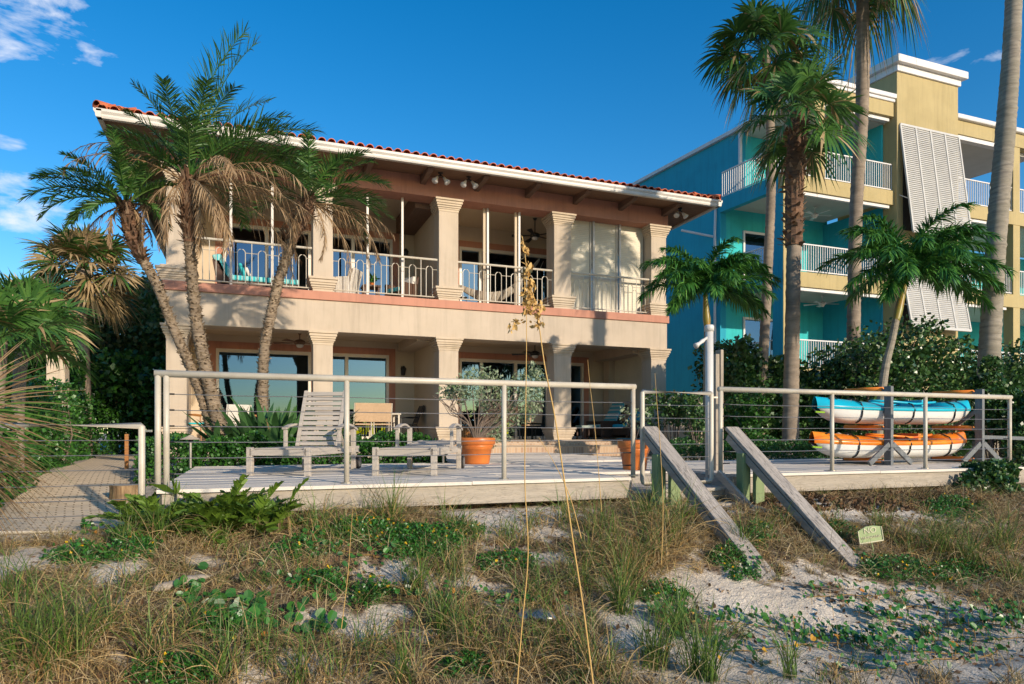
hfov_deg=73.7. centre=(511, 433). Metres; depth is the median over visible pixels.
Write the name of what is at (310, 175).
date palm
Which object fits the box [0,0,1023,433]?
sky
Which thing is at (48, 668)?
grass tuft
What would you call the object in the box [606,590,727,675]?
grass tuft
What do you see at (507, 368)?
sliding door
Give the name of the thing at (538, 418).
chair
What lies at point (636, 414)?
pot plant
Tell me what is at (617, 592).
grass tuft
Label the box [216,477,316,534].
coontie plant
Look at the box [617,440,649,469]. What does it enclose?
terracotta pot
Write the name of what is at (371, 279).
potted plant
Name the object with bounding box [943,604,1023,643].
beach vine
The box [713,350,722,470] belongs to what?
timber post
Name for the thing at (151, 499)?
coontie plant
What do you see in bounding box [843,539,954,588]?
beach vine
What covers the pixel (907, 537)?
grass tuft
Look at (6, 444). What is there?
saw palmetto
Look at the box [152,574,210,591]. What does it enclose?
driftwood
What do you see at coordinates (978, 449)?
kayak rack
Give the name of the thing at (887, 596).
beach vine
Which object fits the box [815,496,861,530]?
grass tuft
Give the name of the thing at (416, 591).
beach vine
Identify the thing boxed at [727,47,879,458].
fan palm
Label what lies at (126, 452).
timber stake
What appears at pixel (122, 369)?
broadleaf tree
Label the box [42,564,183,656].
grass tuft
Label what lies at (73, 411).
hedge
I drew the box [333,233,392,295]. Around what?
sliding door
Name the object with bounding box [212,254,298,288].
chaise longue
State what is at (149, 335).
broadleaf tree
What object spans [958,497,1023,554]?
grass tuft
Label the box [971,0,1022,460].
fan palm
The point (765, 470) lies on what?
beach stairs
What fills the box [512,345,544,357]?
ceiling fan
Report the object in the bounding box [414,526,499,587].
grass tuft
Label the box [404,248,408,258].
wall lantern
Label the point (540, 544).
short dry grass
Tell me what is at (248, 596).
beach vine
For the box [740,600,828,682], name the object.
grass tuft
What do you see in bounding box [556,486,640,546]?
grass tuft
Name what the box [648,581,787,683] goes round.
grass tuft
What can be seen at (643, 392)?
gate
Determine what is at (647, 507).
grass tuft
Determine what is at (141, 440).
gate
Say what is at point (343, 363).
sliding door
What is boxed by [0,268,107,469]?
cabbage palm
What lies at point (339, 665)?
grass tuft
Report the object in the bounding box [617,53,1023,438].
apartment building
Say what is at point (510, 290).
hammock
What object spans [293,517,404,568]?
beach vine
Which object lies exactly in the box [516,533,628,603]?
grass tuft
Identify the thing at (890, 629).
beach vine
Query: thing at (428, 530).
ground cover
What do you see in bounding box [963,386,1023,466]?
shrub
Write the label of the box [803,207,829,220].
ceiling fan
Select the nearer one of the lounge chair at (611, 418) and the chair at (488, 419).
the chair at (488, 419)
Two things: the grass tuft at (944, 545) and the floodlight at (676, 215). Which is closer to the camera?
the grass tuft at (944, 545)
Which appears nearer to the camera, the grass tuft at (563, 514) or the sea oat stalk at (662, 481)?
the sea oat stalk at (662, 481)
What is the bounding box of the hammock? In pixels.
[458,258,543,302]
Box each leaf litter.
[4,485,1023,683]
[750,485,1023,514]
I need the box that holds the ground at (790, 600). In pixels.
[0,434,1023,683]
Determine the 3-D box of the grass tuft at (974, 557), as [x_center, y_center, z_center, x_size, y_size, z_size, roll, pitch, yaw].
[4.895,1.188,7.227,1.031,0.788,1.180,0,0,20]
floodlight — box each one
[432,172,449,184]
[460,176,477,188]
[674,207,688,218]
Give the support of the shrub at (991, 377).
on the ground at (790, 600)
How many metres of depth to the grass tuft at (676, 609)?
5.11 m
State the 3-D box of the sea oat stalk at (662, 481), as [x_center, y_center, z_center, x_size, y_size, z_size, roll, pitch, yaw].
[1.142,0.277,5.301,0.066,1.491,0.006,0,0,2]
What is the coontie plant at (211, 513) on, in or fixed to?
on the ground at (790, 600)
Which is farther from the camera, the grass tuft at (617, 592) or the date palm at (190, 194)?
the date palm at (190, 194)
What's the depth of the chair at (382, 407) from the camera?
18.51 m
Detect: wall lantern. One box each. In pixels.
[401,366,405,375]
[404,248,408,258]
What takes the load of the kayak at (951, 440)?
on the kayak rack
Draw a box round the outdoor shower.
[693,324,713,479]
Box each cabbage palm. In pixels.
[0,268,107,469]
[0,278,103,445]
[15,220,151,457]
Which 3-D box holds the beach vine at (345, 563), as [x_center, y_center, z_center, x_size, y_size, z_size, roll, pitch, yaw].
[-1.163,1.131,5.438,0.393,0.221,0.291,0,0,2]
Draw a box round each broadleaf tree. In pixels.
[8,322,113,379]
[8,326,144,406]
[71,345,165,453]
[74,297,165,449]
[117,271,161,435]
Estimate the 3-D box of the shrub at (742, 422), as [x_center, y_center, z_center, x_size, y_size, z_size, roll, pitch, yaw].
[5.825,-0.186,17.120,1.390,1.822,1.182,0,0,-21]
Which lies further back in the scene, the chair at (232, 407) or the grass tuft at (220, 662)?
the chair at (232, 407)
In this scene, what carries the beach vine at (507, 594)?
on the ground at (790, 600)
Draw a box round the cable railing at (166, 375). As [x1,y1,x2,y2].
[151,370,637,490]
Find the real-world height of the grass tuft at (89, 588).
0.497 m
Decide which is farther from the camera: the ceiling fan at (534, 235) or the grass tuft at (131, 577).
the ceiling fan at (534, 235)
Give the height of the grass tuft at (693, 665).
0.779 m
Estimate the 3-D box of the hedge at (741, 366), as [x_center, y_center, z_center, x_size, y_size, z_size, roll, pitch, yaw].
[8.045,-0.975,19.941,6.144,3.489,2.538,0,0,-21]
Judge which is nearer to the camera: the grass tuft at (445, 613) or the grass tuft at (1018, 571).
the grass tuft at (445, 613)
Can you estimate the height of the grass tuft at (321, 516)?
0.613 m
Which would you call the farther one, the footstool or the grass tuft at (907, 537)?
the footstool
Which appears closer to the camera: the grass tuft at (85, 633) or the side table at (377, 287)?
the grass tuft at (85, 633)
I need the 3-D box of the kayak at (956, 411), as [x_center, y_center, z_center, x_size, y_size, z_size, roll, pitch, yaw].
[6.500,-0.375,11.580,3.538,0.441,0.761,0,0,-21]
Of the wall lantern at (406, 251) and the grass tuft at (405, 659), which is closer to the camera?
the grass tuft at (405, 659)
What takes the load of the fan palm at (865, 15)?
on the ground at (790, 600)
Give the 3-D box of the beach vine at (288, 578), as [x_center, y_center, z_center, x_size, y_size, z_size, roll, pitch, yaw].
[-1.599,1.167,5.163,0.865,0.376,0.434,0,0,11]
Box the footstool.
[575,425,595,438]
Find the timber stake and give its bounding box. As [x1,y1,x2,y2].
[124,434,128,468]
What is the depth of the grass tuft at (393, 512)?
6.37 m
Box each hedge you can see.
[0,372,97,506]
[6,343,162,456]
[131,428,447,485]
[669,434,882,460]
[687,333,894,456]
[802,312,1023,457]
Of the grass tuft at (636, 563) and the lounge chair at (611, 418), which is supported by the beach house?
the lounge chair at (611, 418)
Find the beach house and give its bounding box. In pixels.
[92,100,722,460]
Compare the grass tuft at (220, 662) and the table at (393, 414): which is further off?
the table at (393, 414)
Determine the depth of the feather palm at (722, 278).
15.11 m
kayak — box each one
[809,431,966,457]
[812,396,970,424]
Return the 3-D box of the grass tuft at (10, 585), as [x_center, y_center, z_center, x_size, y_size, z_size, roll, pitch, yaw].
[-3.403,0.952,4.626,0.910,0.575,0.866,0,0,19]
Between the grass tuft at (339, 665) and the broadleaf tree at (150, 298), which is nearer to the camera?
the grass tuft at (339, 665)
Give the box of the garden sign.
[857,526,883,553]
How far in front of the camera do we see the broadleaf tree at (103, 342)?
22.01 m
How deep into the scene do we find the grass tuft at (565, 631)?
4.79 m
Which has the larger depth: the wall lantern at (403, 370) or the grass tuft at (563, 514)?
the wall lantern at (403, 370)
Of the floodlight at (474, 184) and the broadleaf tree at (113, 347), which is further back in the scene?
the broadleaf tree at (113, 347)
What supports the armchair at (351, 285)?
on the beach house
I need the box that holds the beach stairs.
[642,426,865,580]
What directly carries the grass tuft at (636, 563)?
on the ground at (790, 600)
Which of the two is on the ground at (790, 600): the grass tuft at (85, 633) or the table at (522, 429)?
the grass tuft at (85, 633)
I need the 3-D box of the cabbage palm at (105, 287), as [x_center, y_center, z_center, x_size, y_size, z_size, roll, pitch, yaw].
[-11.152,-2.375,17.773,3.266,6.352,3.349,0,0,-21]
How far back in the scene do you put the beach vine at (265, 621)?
4.62 m
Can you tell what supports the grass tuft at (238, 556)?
on the ground at (790, 600)
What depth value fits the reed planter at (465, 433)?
12.39 m
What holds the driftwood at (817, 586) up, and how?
on the ground at (790, 600)
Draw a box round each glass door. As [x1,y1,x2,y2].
[743,230,764,274]
[743,317,772,355]
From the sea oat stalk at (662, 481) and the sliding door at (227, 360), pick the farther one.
the sliding door at (227, 360)
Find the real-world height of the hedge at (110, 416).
3.194 m
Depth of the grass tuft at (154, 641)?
4.23 m
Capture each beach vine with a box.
[72,519,155,562]
[174,562,270,621]
[201,596,345,640]
[232,612,281,642]
[253,556,348,619]
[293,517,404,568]
[342,561,384,590]
[395,567,462,604]
[461,580,567,626]
[646,596,1023,650]
[675,622,1004,666]
[732,545,771,569]
[803,573,1023,609]
[820,617,923,663]
[828,586,1023,640]
[836,639,1012,682]
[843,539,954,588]
[865,592,977,618]
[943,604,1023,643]
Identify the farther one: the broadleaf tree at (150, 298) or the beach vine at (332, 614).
the broadleaf tree at (150, 298)
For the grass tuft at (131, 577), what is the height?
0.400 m
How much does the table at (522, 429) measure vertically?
0.740 m
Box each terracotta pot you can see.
[461,437,494,463]
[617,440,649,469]
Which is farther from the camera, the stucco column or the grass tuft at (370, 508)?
the stucco column
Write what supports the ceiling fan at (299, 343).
hanging from the beach house
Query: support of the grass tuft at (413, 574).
on the ground at (790, 600)
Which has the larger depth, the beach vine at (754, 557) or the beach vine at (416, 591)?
the beach vine at (754, 557)
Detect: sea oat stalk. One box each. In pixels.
[341,511,352,628]
[507,241,544,683]
[520,236,593,683]
[539,438,581,538]
[588,367,601,511]
[655,379,662,564]
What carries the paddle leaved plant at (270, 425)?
on the ground at (790, 600)
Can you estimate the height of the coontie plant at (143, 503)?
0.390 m
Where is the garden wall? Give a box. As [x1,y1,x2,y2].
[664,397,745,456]
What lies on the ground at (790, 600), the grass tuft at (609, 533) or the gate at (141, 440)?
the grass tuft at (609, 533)
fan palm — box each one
[693,0,839,438]
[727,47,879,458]
[794,0,933,430]
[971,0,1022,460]
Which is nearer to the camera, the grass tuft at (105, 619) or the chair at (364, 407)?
the grass tuft at (105, 619)
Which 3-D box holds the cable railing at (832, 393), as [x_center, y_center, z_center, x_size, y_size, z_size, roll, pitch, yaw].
[5.180,-0.032,9.618,5.548,1.124,0.110,0,0,-21]
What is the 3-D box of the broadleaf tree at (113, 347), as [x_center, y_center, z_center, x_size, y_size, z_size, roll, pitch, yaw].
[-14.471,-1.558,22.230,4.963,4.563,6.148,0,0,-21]
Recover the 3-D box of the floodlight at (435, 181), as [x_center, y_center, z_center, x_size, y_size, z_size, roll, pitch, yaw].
[-1.857,-6.666,17.827,0.495,0.328,0.215,0,0,-21]
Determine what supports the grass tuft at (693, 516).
on the ground at (790, 600)
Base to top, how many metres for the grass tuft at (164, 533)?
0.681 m
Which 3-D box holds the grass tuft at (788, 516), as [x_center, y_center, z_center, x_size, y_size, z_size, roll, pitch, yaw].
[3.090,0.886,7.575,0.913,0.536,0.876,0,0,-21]
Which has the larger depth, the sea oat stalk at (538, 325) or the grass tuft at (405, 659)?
the grass tuft at (405, 659)
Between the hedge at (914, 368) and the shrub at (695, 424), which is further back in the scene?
the hedge at (914, 368)
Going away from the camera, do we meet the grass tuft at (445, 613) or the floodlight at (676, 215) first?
the grass tuft at (445, 613)
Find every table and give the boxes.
[349,412,400,434]
[360,284,380,294]
[480,415,532,438]
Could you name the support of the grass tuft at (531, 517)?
on the ground at (790, 600)
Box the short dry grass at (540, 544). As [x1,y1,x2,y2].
[0,484,1023,683]
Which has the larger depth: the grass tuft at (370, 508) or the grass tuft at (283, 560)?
the grass tuft at (370, 508)
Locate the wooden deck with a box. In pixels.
[156,452,1023,512]
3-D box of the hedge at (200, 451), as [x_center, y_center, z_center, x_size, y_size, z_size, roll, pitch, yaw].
[-3.539,0.450,11.596,4.943,1.095,2.390,0,0,-21]
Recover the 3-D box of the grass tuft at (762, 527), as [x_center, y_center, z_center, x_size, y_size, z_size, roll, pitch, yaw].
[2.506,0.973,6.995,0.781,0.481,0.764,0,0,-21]
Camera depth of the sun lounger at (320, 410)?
9.44 m
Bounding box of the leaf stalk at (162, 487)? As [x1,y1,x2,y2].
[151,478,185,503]
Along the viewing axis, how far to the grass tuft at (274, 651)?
4.38 m
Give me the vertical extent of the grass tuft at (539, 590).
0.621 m
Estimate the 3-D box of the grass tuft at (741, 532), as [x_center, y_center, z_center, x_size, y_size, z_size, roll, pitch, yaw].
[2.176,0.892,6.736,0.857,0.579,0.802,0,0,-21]
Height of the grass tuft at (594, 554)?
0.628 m
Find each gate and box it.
[0,422,151,535]
[640,389,717,485]
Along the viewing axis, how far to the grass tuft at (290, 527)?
5.98 m
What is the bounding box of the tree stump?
[109,484,137,500]
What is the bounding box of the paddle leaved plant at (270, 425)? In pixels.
[185,394,386,465]
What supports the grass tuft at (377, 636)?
on the ground at (790, 600)
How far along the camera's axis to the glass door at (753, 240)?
29.44 m
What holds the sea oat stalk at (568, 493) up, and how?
on the ground at (790, 600)
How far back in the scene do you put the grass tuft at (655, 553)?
6.24 m
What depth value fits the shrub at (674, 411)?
16.10 m
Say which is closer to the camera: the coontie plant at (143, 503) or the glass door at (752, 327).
the coontie plant at (143, 503)
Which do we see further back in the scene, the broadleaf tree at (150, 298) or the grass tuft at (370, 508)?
the broadleaf tree at (150, 298)
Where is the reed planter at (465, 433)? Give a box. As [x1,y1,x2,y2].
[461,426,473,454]
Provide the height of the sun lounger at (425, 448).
0.650 m
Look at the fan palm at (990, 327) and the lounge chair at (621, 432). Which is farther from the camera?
the lounge chair at (621, 432)
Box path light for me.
[179,435,198,467]
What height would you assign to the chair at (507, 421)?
0.988 m
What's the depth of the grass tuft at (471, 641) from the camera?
4.72 m
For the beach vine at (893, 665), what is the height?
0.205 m
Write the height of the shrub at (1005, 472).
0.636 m
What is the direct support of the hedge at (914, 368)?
on the ground at (790, 600)
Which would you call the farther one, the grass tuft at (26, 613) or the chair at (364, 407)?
the chair at (364, 407)
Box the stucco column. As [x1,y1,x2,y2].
[46,355,68,460]
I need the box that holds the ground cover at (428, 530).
[39,493,1013,683]
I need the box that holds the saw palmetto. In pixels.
[0,340,93,561]
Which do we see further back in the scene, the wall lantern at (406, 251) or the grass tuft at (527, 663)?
the wall lantern at (406, 251)
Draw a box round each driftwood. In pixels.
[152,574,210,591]
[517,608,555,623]
[793,584,842,589]
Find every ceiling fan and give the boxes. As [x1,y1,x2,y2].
[273,333,309,347]
[512,218,546,242]
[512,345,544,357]
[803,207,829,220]
[804,295,837,306]
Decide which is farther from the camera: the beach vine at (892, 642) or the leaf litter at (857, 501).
the leaf litter at (857, 501)
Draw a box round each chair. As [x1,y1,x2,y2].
[189,414,205,440]
[226,404,251,424]
[350,403,374,436]
[369,403,392,437]
[397,405,423,432]
[475,406,500,439]
[501,406,520,439]
[519,401,543,439]
[586,403,627,437]
[612,411,639,437]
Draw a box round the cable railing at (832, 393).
[717,387,1012,473]
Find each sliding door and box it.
[216,348,310,418]
[223,223,310,289]
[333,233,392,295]
[333,353,388,438]
[459,246,546,305]
[459,358,546,438]
[571,363,583,438]
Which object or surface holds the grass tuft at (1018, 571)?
on the ground at (790, 600)
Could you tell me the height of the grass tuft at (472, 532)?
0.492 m
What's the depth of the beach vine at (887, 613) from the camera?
5.73 m
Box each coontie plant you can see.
[82,492,159,526]
[103,492,194,540]
[136,491,254,543]
[171,474,286,536]
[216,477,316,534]
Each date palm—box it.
[17,128,212,462]
[59,19,327,463]
[236,114,395,422]
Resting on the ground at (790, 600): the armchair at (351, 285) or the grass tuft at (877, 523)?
the grass tuft at (877, 523)
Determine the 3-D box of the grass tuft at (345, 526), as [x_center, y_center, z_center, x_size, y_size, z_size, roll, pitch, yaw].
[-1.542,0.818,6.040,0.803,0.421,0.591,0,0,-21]
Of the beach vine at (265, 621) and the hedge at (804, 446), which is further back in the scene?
the hedge at (804, 446)
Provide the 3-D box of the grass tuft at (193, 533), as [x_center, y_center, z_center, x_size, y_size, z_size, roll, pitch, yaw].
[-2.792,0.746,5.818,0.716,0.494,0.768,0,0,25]
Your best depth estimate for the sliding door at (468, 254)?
22.52 m
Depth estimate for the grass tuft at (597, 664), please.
4.48 m
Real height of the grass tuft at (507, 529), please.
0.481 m
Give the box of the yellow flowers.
[65,493,999,672]
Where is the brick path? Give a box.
[0,456,135,540]
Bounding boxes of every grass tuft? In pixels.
[0,531,87,612]
[0,549,103,683]
[0,554,112,629]
[0,558,153,683]
[0,563,159,683]
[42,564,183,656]
[76,581,223,680]
[87,498,163,559]
[91,549,189,598]
[109,480,208,551]
[123,574,255,649]
[127,584,290,683]
[147,499,217,546]
[179,509,259,557]
[207,528,281,573]
[210,580,338,683]
[233,603,356,683]
[237,537,323,598]
[258,479,380,544]
[269,501,354,539]
[275,603,404,683]
[315,501,383,550]
[320,590,426,677]
[336,601,479,683]
[337,461,444,532]
[344,485,408,526]
[368,526,463,616]
[385,558,515,653]
[405,558,555,683]
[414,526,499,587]
[422,484,491,532]
[424,585,612,683]
[438,503,509,550]
[480,579,649,683]
[485,504,546,548]
[494,551,582,618]
[501,500,555,529]
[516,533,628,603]
[524,595,676,683]
[525,473,605,533]
[550,516,628,574]
[551,491,671,563]
[551,507,720,615]
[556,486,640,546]
[563,529,674,623]
[576,489,724,584]
[602,478,745,584]
[603,466,705,526]
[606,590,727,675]
[617,588,761,679]
[635,564,723,643]
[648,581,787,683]
[652,470,732,536]
[716,502,772,545]
[733,507,789,554]
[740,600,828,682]
[744,494,826,533]
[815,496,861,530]
[848,497,921,543]
[881,508,960,563]
[890,498,997,566]
[923,512,1021,581]
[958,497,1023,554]
[973,543,1023,584]
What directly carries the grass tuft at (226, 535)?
on the ground at (790, 600)
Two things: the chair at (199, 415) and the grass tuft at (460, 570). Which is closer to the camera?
the grass tuft at (460, 570)
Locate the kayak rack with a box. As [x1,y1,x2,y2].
[836,386,1023,465]
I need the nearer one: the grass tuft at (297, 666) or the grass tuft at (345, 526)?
the grass tuft at (297, 666)
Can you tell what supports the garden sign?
on the ground at (790, 600)
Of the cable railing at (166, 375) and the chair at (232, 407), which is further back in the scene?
the chair at (232, 407)
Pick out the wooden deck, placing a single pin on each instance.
(486, 485)
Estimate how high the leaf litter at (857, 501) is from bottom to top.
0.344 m
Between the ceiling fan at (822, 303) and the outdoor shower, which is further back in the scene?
the ceiling fan at (822, 303)
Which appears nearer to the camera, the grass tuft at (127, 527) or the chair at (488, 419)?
the grass tuft at (127, 527)
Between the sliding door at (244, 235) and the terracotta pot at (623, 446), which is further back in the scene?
the sliding door at (244, 235)
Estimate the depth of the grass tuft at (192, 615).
4.59 m
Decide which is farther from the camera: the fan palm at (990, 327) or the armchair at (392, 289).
the armchair at (392, 289)
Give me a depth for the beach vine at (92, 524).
6.11 m
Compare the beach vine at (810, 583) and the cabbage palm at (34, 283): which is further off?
the cabbage palm at (34, 283)
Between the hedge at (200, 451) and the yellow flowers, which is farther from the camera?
the hedge at (200, 451)
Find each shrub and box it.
[432,361,549,448]
[645,388,702,450]
[681,394,704,459]
[723,393,770,457]
[951,458,1023,494]
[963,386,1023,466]
[964,354,1009,460]
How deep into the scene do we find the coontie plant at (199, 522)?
5.81 m
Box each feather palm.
[636,236,782,459]
[814,202,1017,458]
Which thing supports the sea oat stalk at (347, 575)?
on the ground at (790, 600)
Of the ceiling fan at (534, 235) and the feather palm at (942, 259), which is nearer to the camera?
the feather palm at (942, 259)
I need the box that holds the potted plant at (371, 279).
[365,272,379,284]
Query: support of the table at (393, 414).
on the beach house
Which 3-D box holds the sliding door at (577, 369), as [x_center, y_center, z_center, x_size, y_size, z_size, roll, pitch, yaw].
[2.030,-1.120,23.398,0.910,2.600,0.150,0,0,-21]
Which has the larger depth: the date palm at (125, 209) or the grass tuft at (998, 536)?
the date palm at (125, 209)
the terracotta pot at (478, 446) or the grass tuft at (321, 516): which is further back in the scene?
the terracotta pot at (478, 446)
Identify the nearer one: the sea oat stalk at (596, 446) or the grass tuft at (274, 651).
the grass tuft at (274, 651)
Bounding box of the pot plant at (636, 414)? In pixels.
[619,405,651,438]
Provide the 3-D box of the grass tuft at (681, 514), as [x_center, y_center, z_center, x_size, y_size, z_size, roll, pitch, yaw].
[1.610,0.869,6.597,1.403,0.934,1.488,0,0,-21]
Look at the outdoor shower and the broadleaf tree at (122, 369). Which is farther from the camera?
the broadleaf tree at (122, 369)
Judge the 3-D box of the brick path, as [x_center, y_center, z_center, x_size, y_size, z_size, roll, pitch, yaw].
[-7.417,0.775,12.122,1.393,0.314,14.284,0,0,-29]
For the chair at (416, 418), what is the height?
1.010 m
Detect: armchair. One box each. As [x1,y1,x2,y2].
[333,267,362,293]
[385,276,418,297]
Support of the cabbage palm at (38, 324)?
on the ground at (790, 600)
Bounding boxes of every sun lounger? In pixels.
[246,390,361,475]
[372,423,464,475]
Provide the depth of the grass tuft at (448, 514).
6.60 m
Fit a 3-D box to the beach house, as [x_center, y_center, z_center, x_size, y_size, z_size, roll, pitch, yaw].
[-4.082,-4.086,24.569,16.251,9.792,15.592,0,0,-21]
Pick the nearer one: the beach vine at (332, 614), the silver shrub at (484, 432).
the beach vine at (332, 614)
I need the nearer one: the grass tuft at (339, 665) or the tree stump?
the grass tuft at (339, 665)
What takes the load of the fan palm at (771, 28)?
on the ground at (790, 600)
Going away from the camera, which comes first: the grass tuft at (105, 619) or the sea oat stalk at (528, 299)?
the sea oat stalk at (528, 299)
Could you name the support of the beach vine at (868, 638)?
on the ground at (790, 600)
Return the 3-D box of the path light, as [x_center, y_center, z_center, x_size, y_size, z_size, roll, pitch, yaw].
[-4.744,0.264,10.070,0.300,0.491,0.300,0,0,-21]

